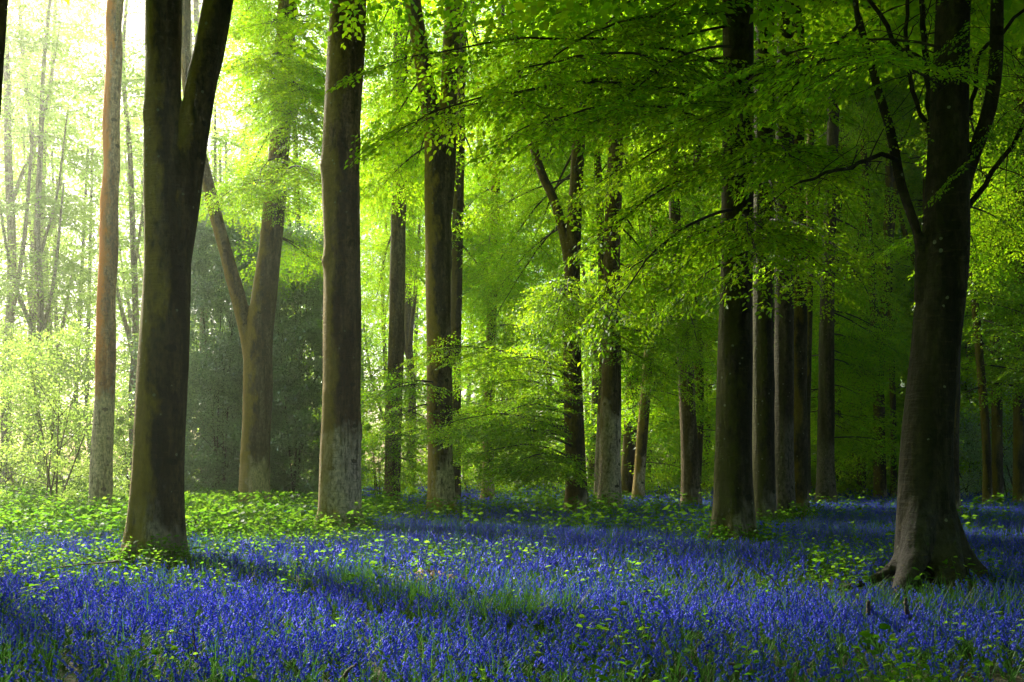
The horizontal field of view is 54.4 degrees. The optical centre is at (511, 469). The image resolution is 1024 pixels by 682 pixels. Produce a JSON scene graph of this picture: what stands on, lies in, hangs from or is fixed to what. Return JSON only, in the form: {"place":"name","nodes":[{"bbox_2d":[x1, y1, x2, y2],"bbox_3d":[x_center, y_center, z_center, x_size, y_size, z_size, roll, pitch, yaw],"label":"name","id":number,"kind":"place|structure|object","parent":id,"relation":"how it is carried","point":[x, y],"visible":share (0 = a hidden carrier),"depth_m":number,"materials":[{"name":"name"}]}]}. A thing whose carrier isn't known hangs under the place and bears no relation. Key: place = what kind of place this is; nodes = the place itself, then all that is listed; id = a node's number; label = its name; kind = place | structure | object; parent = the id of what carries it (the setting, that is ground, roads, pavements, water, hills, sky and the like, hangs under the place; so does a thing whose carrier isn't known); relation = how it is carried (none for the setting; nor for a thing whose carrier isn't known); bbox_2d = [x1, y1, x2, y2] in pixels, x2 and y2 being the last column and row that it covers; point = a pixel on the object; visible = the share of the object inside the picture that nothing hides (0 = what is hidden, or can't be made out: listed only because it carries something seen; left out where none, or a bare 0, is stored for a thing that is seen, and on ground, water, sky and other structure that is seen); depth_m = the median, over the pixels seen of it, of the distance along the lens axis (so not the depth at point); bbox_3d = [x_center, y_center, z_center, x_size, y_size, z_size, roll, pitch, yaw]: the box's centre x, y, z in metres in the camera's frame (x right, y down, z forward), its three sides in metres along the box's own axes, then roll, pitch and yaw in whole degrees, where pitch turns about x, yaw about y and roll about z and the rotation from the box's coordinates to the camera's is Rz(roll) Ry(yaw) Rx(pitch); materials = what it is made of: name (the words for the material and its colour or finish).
{"place":"outdoors","nodes":[
{"label":"outdoors","id":0,"kind":"place"},
{"bbox_2d":[0,0,901,471],"label":"sky","id":1,"kind":"structure","parent":0,"point":[137,24],"materials":[{"name":"white"}]},
{"bbox_2d":[0,472,1023,681],"bbox_3d":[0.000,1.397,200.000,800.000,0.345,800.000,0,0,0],"label":"ground","id":2,"kind":"structure","parent":0,"point":[997,673],"depth_m":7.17,"materials":[{"name":"plant"}]},
{"bbox_2d":[0,0,7,113],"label":"beech tree","id":3,"kind":"object","parent":2,"relation":"on","point":[3,12],"visible":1,"depth_m":9.50,"materials":[{"name":"brown plant"}]},
{"bbox_2d":[0,318,89,493],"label":"leafy sapling","id":4,"kind":"object","parent":2,"relation":"on","point":[15,405],"visible":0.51,"depth_m":42.06,"materials":[{"name":"green plant"}]},
{"bbox_2d":[0,0,128,485],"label":"distant beech tree","id":5,"kind":"object","parent":2,"relation":"on","point":[67,200],"visible":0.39,"depth_m":62.69,"materials":[{"name":"green plant"}]},
{"bbox_2d":[0,0,129,489],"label":"distant beech tree","id":6,"kind":"object","parent":2,"relation":"on","point":[11,308],"visible":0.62,"depth_m":57.71,"materials":[{"name":"green plant"}]},
{"bbox_2d":[0,317,136,507],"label":"leafy sapling","id":7,"kind":"object","parent":2,"relation":"on","point":[26,357],"visible":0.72,"depth_m":30.82,"materials":[{"name":"green plant"}]},
{"bbox_2d":[19,547,118,577],"bbox_3d":[-4.907,1.046,11.586,0.520,0.256,1.752,0,0,14],"label":"fallen branch","id":8,"kind":"object","parent":2,"relation":"on","point":[114,561],"visible":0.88,"depth_m":11.31,"materials":[{"name":"brown wood"}]},
{"bbox_2d":[0,0,139,485],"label":"distant beech tree","id":9,"kind":"object","parent":2,"relation":"on","point":[42,314],"visible":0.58,"depth_m":57.14,"materials":[{"name":"green plant"}]},
{"bbox_2d":[0,0,142,482],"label":"distant beech tree","id":10,"kind":"object","parent":2,"relation":"on","point":[79,245],"visible":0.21,"depth_m":70.01,"materials":[{"name":"green plant"}]},
{"bbox_2d":[88,0,123,518],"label":"beech tree","id":11,"kind":"object","parent":2,"relation":"on","point":[101,468],"visible":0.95,"depth_m":27.79,"materials":[{"name":"brown plant"}]},
{"bbox_2d":[82,413,133,494],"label":"leafy sapling","id":12,"kind":"object","parent":2,"relation":"on","point":[119,431],"visible":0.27,"depth_m":37.80,"materials":[{"name":"green plant"}]},
{"bbox_2d":[19,0,223,485],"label":"distant beech tree","id":13,"kind":"object","parent":2,"relation":"on","point":[135,281],"visible":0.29,"depth_m":59.29,"materials":[{"name":"green plant"}]},
{"bbox_2d":[66,34,223,479],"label":"distant beech tree","id":14,"kind":"object","parent":2,"relation":"on","point":[127,292],"visible":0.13,"depth_m":85.53,"materials":[{"name":"green plant"}]},
{"bbox_2d":[97,138,215,480],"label":"distant beech tree","id":15,"kind":"object","parent":2,"relation":"on","point":[140,286],"visible":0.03,"depth_m":89.54,"materials":[{"name":"green plant"}]},
{"bbox_2d":[160,623,197,670],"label":"fallen branch","id":16,"kind":"object","parent":2,"relation":"on","point":[193,636],"visible":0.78,"depth_m":6.05,"materials":[{"name":"brown wood"}]},
{"bbox_2d":[61,0,311,482],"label":"distant beech tree","id":17,"kind":"object","parent":2,"relation":"on","point":[196,8],"visible":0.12,"depth_m":58.11,"materials":[{"name":"green plant"}]},
{"bbox_2d":[185,491,216,538],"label":"bush","id":18,"kind":"object","parent":2,"relation":"on","point":[188,498],"visible":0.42,"depth_m":18.95,"materials":[{"name":"green plant"}]},
{"bbox_2d":[113,0,293,574],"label":"beech tree","id":19,"kind":"object","parent":2,"relation":"on","point":[176,129],"visible":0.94,"depth_m":14.05,"materials":[{"name":"brown plant"}]},
{"bbox_2d":[117,197,308,499],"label":"holly tree","id":20,"kind":"object","parent":2,"relation":"on","point":[203,289],"visible":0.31,"depth_m":37.32,"materials":[{"name":"green plant"}]},
{"bbox_2d":[187,103,268,479],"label":"distant beech tree","id":21,"kind":"object","parent":2,"relation":"on","point":[215,157],"visible":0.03,"depth_m":84.16,"materials":[{"name":"green plant"}]},
{"bbox_2d":[198,302,308,492],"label":"holly tree","id":22,"kind":"object","parent":2,"relation":"on","point":[209,432],"visible":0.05,"depth_m":39.99,"materials":[{"name":"green plant"}]},
{"bbox_2d":[181,0,330,504],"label":"beech tree","id":23,"kind":"object","parent":2,"relation":"on","point":[285,86],"visible":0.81,"depth_m":31.57,"materials":[{"name":"green plant"}]},
{"bbox_2d":[234,136,320,476],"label":"distant beech tree","id":24,"kind":"object","parent":2,"relation":"on","point":[293,222],"visible":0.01,"depth_m":94.66,"materials":[{"name":"green plant"}]},
{"bbox_2d":[214,218,373,502],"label":"holly tree","id":25,"kind":"object","parent":2,"relation":"on","point":[305,328],"visible":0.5,"depth_m":36.67,"materials":[{"name":"green plant"}]},
{"bbox_2d":[203,0,386,477],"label":"distant beech tree","id":26,"kind":"object","parent":2,"relation":"on","point":[247,137],"visible":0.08,"depth_m":58.86,"materials":[{"name":"green plant"}]},
{"bbox_2d":[279,147,384,470],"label":"distant beech tree","id":27,"kind":"object","parent":2,"relation":"on","point":[312,304],"visible":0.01,"depth_m":84.02,"materials":[{"name":"green plant"}]},
{"bbox_2d":[286,174,383,470],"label":"distant beech tree","id":28,"kind":"object","parent":2,"relation":"on","point":[322,321],"visible":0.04,"depth_m":93.30,"materials":[{"name":"green plant"}]},
{"bbox_2d":[314,0,367,535],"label":"beech tree","id":29,"kind":"object","parent":2,"relation":"on","point":[340,493],"visible":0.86,"depth_m":20.67,"materials":[{"name":"brown plant"}]},
{"bbox_2d":[60,0,722,200],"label":"surrounding woods","id":30,"kind":"object","parent":2,"relation":"on","point":[327,10],"depth_m":27.62,"materials":[{"name":"green plant"}]},
{"bbox_2d":[360,135,426,484],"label":"distant beech tree","id":31,"kind":"object","parent":2,"relation":"on","point":[383,360],"visible":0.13,"depth_m":81.28,"materials":[{"name":"green plant"}]},
{"bbox_2d":[361,420,426,499],"bbox_3d":[-5.439,-0.295,39.881,4.702,3.827,4.488,0,0,0],"label":"bush","id":32,"kind":"object","parent":2,"relation":"on","point":[366,428],"visible":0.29,"depth_m":39.78,"materials":[{"name":"green plant"}]},
{"bbox_2d":[322,1,505,486],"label":"distant beech tree","id":33,"kind":"object","parent":2,"relation":"on","point":[409,315],"visible":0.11,"depth_m":61.49,"materials":[{"name":"green plant"}]},
{"bbox_2d":[360,174,472,476],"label":"distant beech tree","id":34,"kind":"object","parent":2,"relation":"on","point":[414,337],"visible":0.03,"depth_m":97.28,"materials":[{"name":"green plant"}]},
{"bbox_2d":[360,0,481,503],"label":"beech tree","id":35,"kind":"object","parent":2,"relation":"on","point":[398,238],"visible":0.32,"depth_m":35.90,"materials":[{"name":"green plant"}]},
{"bbox_2d":[300,0,556,519],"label":"beech tree","id":36,"kind":"object","parent":2,"relation":"on","point":[437,173],"visible":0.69,"depth_m":27.30,"materials":[{"name":"green plant"}]},
{"bbox_2d":[394,569,479,589],"bbox_3d":[-0.930,1.259,11.444,1.202,0.239,0.658,0,0,0],"label":"earth mound","id":37,"kind":"object","parent":2,"relation":"on","point":[430,572],"visible":0.22,"depth_m":11.38,"materials":[{"name":"plant"}]},
{"bbox_2d":[421,442,519,495],"bbox_3d":[-1.822,-0.117,49.857,5.498,4.007,6.051,0,0,0],"label":"bush","id":38,"kind":"object","parent":2,"relation":"on","point":[469,474],"visible":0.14,"depth_m":49.07,"materials":[{"name":"green plant"}]},
{"bbox_2d":[411,0,531,502],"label":"beech tree","id":39,"kind":"object","parent":2,"relation":"on","point":[457,305],"visible":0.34,"depth_m":38.08,"materials":[{"name":"green plant"}]},
{"bbox_2d":[0,0,962,483],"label":"woods","id":40,"kind":"object","parent":2,"relation":"on","point":[92,196],"visible":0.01,"depth_m":102.15,"materials":[{"name":"plant"}]},
{"bbox_2d":[376,0,587,490],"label":"distant beech tree","id":41,"kind":"object","parent":2,"relation":"on","point":[474,29],"visible":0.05,"depth_m":58.79,"materials":[{"name":"green plant"}]},
{"bbox_2d":[451,1,562,499],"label":"beech tree","id":42,"kind":"object","parent":2,"relation":"on","point":[508,343],"visible":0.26,"depth_m":38.92,"materials":[{"name":"green plant"}]},
{"bbox_2d":[461,149,557,482],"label":"distant beech tree","id":43,"kind":"object","parent":2,"relation":"on","point":[477,400],"visible":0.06,"depth_m":84.51,"materials":[{"name":"green plant"}]},
{"bbox_2d":[463,179,558,484],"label":"distant beech tree","id":44,"kind":"object","parent":2,"relation":"on","point":[509,337],"visible":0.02,"depth_m":96.94,"materials":[{"name":"green plant"}]},
{"bbox_2d":[0,484,1023,681],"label":"bluebells","id":45,"kind":"object","parent":2,"relation":"on","point":[246,610],"visible":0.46,"depth_m":8.47,"materials":[{"name":"blue plant"}]},
{"bbox_2d":[0,478,1023,681],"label":"undergrowth","id":46,"kind":"object","parent":2,"relation":"on","point":[227,508],"visible":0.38,"depth_m":19.00,"materials":[{"name":"green plant"}]},
{"bbox_2d":[390,0,644,513],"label":"beech tree","id":47,"kind":"object","parent":2,"relation":"on","point":[518,429],"visible":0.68,"depth_m":28.44,"materials":[{"name":"green plant"}]},
{"bbox_2d":[510,145,591,482],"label":"distant beech tree","id":48,"kind":"object","parent":2,"relation":"on","point":[541,343],"visible":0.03,"depth_m":92.26,"materials":[{"name":"green plant"}]},
{"bbox_2d":[481,426,621,492],"bbox_3d":[2.359,-0.521,54.008,8.961,4.475,7.922,0,0,0],"label":"bush","id":49,"kind":"object","parent":2,"relation":"on","point":[589,446],"visible":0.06,"depth_m":52.97,"materials":[{"name":"green plant"}]},
{"bbox_2d":[513,116,604,466],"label":"distant beech tree","id":50,"kind":"object","parent":2,"relation":"on","point":[561,340],"visible":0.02,"depth_m":86.07,"materials":[{"name":"green plant"}]},
{"bbox_2d":[478,12,708,491],"bbox_3d":[4.679,-15.370,56.323,13.697,35.208,13.318,0,0,10],"label":"distant beech tree","id":51,"kind":"object","parent":2,"relation":"on","point":[595,400],"visible":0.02,"depth_m":56.05,"materials":[{"name":"green plant"}]},
{"bbox_2d":[592,23,603,499],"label":"beech tree","id":52,"kind":"object","parent":2,"relation":"on","point":[599,165],"visible":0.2,"depth_m":33.89,"materials":[{"name":"brown plant"}]},
{"bbox_2d":[495,23,722,496],"bbox_3d":[5.660,-16.531,46.837,13.334,37.804,13.714,0,0,12],"label":"distant beech tree","id":53,"kind":"object","parent":2,"relation":"on","point":[627,464],"visible":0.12,"depth_m":46.53,"materials":[{"name":"green plant"}]},
{"bbox_2d":[510,0,710,514],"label":"beech tree","id":54,"kind":"object","parent":2,"relation":"on","point":[609,478],"visible":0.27,"depth_m":30.81,"materials":[{"name":"green plant"}]},
{"bbox_2d":[544,44,714,490],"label":"distant beech tree","id":55,"kind":"object","parent":2,"relation":"on","point":[712,478],"visible":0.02,"depth_m":55.32,"materials":[{"name":"green plant"}]},
{"bbox_2d":[541,140,718,469],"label":"distant beech tree","id":56,"kind":"object","parent":2,"relation":"on","point":[624,379],"visible":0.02,"depth_m":65.16,"materials":[{"name":"green plant"}]},
{"bbox_2d":[541,38,719,491],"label":"distant beech tree","id":57,"kind":"object","parent":2,"relation":"on","point":[592,483],"visible":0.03,"depth_m":52.33,"materials":[{"name":"green plant"}]},
{"bbox_2d":[551,36,712,460],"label":"distant beech tree","id":58,"kind":"object","parent":2,"relation":"on","point":[590,371],"visible":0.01,"depth_m":59.73,"materials":[{"name":"green plant"}]},
{"bbox_2d":[633,151,645,476],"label":"beech tree","id":59,"kind":"object","parent":2,"relation":"on","point":[638,382],"visible":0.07,"depth_m":46.88,"materials":[{"name":"brown plant"}]},
{"bbox_2d":[264,0,1023,550],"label":"beech tree","id":60,"kind":"object","parent":2,"relation":"on","point":[636,76],"visible":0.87,"depth_m":13.55,"materials":[{"name":"green plant"}]},
{"bbox_2d":[591,50,720,487],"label":"distant beech tree","id":61,"kind":"object","parent":2,"relation":"on","point":[672,362],"depth_m":61.79,"materials":[{"name":"green plant"}]},
{"bbox_2d":[596,128,720,502],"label":"beech tree","id":62,"kind":"object","parent":2,"relation":"on","point":[638,487],"visible":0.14,"depth_m":43.12,"materials":[{"name":"green plant"}]},
{"bbox_2d":[621,429,714,496],"bbox_3d":[7.910,-0.150,51.547,6.681,4.386,7.315,0,0,20],"label":"bush","id":63,"kind":"object","parent":2,"relation":"on","point":[659,452],"visible":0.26,"depth_m":50.39,"materials":[{"name":"green plant"}]},
{"bbox_2d":[653,36,719,490],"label":"distant beech tree","id":64,"kind":"object","parent":2,"relation":"on","point":[704,462],"visible":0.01,"depth_m":57.95,"materials":[{"name":"green plant"}]},
{"bbox_2d":[584,25,815,486],"bbox_3d":[8.521,-14.457,46.960,12.430,32.357,10.457,0,0,-28],"label":"distant beech tree","id":65,"kind":"object","parent":2,"relation":"on","point":[701,450],"visible":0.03,"depth_m":46.68,"materials":[{"name":"green plant"}]},
{"bbox_2d":[385,0,1023,522],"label":"beech tree","id":66,"kind":"object","parent":2,"relation":"on","point":[763,420],"visible":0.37,"depth_m":21.27,"materials":[{"name":"green plant"}]},
{"bbox_2d":[599,3,811,506],"bbox_3d":[5.356,-10.372,35.729,10.119,24.078,12.238,0,0,-24],"label":"beech tree","id":67,"kind":"object","parent":2,"relation":"on","point":[690,469],"visible":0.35,"depth_m":33.60,"materials":[{"name":"green plant"}]},
{"bbox_2d":[426,0,1023,599],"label":"beech tree","id":68,"kind":"object","parent":2,"relation":"on","point":[930,532],"visible":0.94,"depth_m":10.40,"materials":[{"name":"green plant"}]},
{"bbox_2d":[447,0,1015,519],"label":"beech tree","id":69,"kind":"object","parent":2,"relation":"on","point":[785,404],"visible":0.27,"depth_m":22.80,"materials":[{"name":"brown plant"}]},
{"bbox_2d":[655,61,843,478],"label":"distant beech tree","id":70,"kind":"object","parent":2,"relation":"on","point":[710,382],"visible":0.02,"depth_m":50.54,"materials":[{"name":"green plant"}]},
{"bbox_2d":[622,35,902,502],"bbox_3d":[12.258,-16.426,47.332,13.802,37.130,12.646,0,0,41],"label":"distant beech tree","id":71,"kind":"object","parent":2,"relation":"on","point":[814,408],"visible":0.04,"depth_m":46.14,"materials":[{"name":"green plant"}]},
{"bbox_2d":[706,54,850,475],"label":"distant beech tree","id":72,"kind":"object","parent":2,"relation":"on","point":[717,333],"visible":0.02,"depth_m":52.91,"materials":[{"name":"green plant"}]},
{"bbox_2d":[677,34,894,489],"bbox_3d":[15.154,-15.077,57.703,12.199,33.454,11.849,0,0,-11],"label":"distant beech tree","id":73,"kind":"object","parent":2,"relation":"on","point":[720,263],"depth_m":57.02,"materials":[{"name":"green plant"}]},
{"bbox_2d":[794,5,810,516],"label":"beech tree","id":74,"kind":"object","parent":2,"relation":"on","point":[801,470],"visible":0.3,"depth_m":23.80,"materials":[{"name":"brown plant"}]},
{"bbox_2d":[806,5,814,505],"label":"beech tree","id":75,"kind":"object","parent":2,"relation":"on","point":[809,340],"visible":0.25,"depth_m":35.88,"materials":[{"name":"brown plant"}]},
{"bbox_2d":[695,0,973,502],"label":"beech tree","id":76,"kind":"object","parent":2,"relation":"on","point":[831,439],"visible":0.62,"depth_m":39.71,"materials":[{"name":"green plant"}]},
{"bbox_2d":[709,4,977,498],"bbox_3d":[15.619,-11.824,45.475,14.787,26.884,15.912,0,0,0],"label":"beech tree","id":77,"kind":"object","parent":2,"relation":"on","point":[880,481],"visible":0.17,"depth_m":44.92,"materials":[{"name":"green plant"}]},
{"bbox_2d":[773,6,927,494],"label":"distant beech tree","id":78,"kind":"object","parent":2,"relation":"on","point":[861,226],"visible":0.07,"depth_m":45.96,"materials":[{"name":"green plant"}]},
{"bbox_2d":[811,435,898,499],"bbox_3d":[16.951,0.017,48.214,7.060,4.016,7.772,0,0,0],"label":"bush","id":79,"kind":"object","parent":2,"relation":"on","point":[870,474],"visible":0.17,"depth_m":47.38,"materials":[{"name":"green plant"}]},
{"bbox_2d":[700,0,1023,515],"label":"beech tree","id":80,"kind":"object","parent":2,"relation":"on","point":[980,229],"visible":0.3,"depth_m":27.14,"materials":[{"name":"green plant"}]},
{"bbox_2d":[805,122,920,488],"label":"distant beech tree","id":81,"kind":"object","parent":2,"relation":"on","point":[850,332],"depth_m":55.31,"materials":[{"name":"green plant"}]},
{"bbox_2d":[811,37,919,490],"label":"distant beech tree","id":82,"kind":"object","parent":2,"relation":"on","point":[869,329],"depth_m":54.94,"materials":[{"name":"green plant"}]},
{"bbox_2d":[810,36,923,494],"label":"distant beech tree","id":83,"kind":"object","parent":2,"relation":"on","point":[874,249],"visible":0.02,"depth_m":50.77,"materials":[{"name":"green plant"}]},
{"bbox_2d":[804,76,968,496],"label":"distant beech tree","id":84,"kind":"object","parent":2,"relation":"on","point":[911,175],"visible":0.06,"depth_m":48.52,"materials":[{"name":"green plant"}]},
{"bbox_2d":[887,34,900,496],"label":"beech tree","id":85,"kind":"object","parent":2,"relation":"on","point":[893,407],"visible":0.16,"depth_m":45.90,"materials":[{"name":"brown plant"}]},
{"bbox_2d":[775,4,1023,503],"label":"beech tree","id":86,"kind":"object","parent":2,"relation":"on","point":[1018,455],"visible":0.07,"depth_m":35.87,"materials":[{"name":"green plant"}]},
{"bbox_2d":[903,597,910,620],"bbox_3d":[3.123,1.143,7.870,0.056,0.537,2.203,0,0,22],"label":"dead stump","id":87,"kind":"object","parent":2,"relation":"on","point":[906,608],"visible":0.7,"depth_m":7.59,"materials":[{"name":"brown wood"}]},
{"bbox_2d":[811,59,1008,482],"bbox_3d":[21.435,-14.485,53.215,13.769,33.119,12.616,0,0,30],"label":"distant beech tree","id":88,"kind":"object","parent":2,"relation":"on","point":[918,209],"visible":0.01,"depth_m":52.37,"materials":[{"name":"green plant"}]},
{"bbox_2d":[843,141,978,490],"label":"distant beech tree","id":89,"kind":"object","parent":2,"relation":"on","point":[911,298],"depth_m":55.41,"materials":[{"name":"green plant"}]},
{"bbox_2d":[814,73,1015,484],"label":"distant beech tree","id":90,"kind":"object","parent":2,"relation":"on","point":[903,229],"visible":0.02,"depth_m":46.72,"materials":[{"name":"green plant"}]},
{"bbox_2d":[815,18,1023,501],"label":"beech tree","id":91,"kind":"object","parent":2,"relation":"on","point":[997,420],"visible":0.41,"depth_m":35.84,"materials":[{"name":"green plant"}]},
{"bbox_2d":[854,107,1005,485],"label":"distant beech tree","id":92,"kind":"object","parent":2,"relation":"on","point":[907,358],"visible":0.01,"depth_m":57.79,"materials":[{"name":"green plant"}]},
{"bbox_2d":[874,104,1009,491],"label":"distant beech tree","id":93,"kind":"object","parent":2,"relation":"on","point":[965,352],"visible":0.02,"depth_m":51.73,"materials":[{"name":"green plant"}]},
{"bbox_2d":[886,79,1013,492],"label":"distant beech tree","id":94,"kind":"object","parent":2,"relation":"on","point":[971,331],"visible":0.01,"depth_m":50.13,"materials":[{"name":"green plant"}]},
{"bbox_2d":[887,99,1015,493],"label":"distant beech tree","id":95,"kind":"object","parent":2,"relation":"on","point":[917,213],"visible":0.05,"depth_m":46.81,"materials":[{"name":"green plant"}]},
{"bbox_2d":[896,69,1016,490],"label":"distant beech tree","id":96,"kind":"object","parent":2,"relation":"on","point":[1013,189],"visible":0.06,"depth_m":47.14,"materials":[{"name":"green plant"}]},
{"bbox_2d":[898,101,1023,507],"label":"beech tree","id":97,"kind":"object","parent":2,"relation":"on","point":[984,400],"visible":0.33,"depth_m":33.89,"materials":[{"name":"green plant"}]},
{"bbox_2d":[959,374,1012,497],"bbox_3d":[20.493,-1.289,40.039,6.182,6.075,6.922,0,0,0],"label":"dark bush","id":98,"kind":"object","parent":2,"relation":"on","point":[1005,460],"visible":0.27,"depth_m":40.27,"materials":[{"name":"green plant"}]},
{"bbox_2d":[959,414,1012,500],"bbox_3d":[19.402,-0.348,42.085,4.370,4.401,5.165,0,0,-41],"label":"dark bush","id":99,"kind":"object","parent":2,"relation":"on","point":[973,457],"visible":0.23,"depth_m":41.25,"materials":[{"name":"green plant"}]},
{"bbox_2d":[960,59,1014,466],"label":"distant beech tree","id":100,"kind":"object","parent":2,"relation":"on","point":[967,313],"visible":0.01,"depth_m":48.48,"materials":[{"name":"green plant"}]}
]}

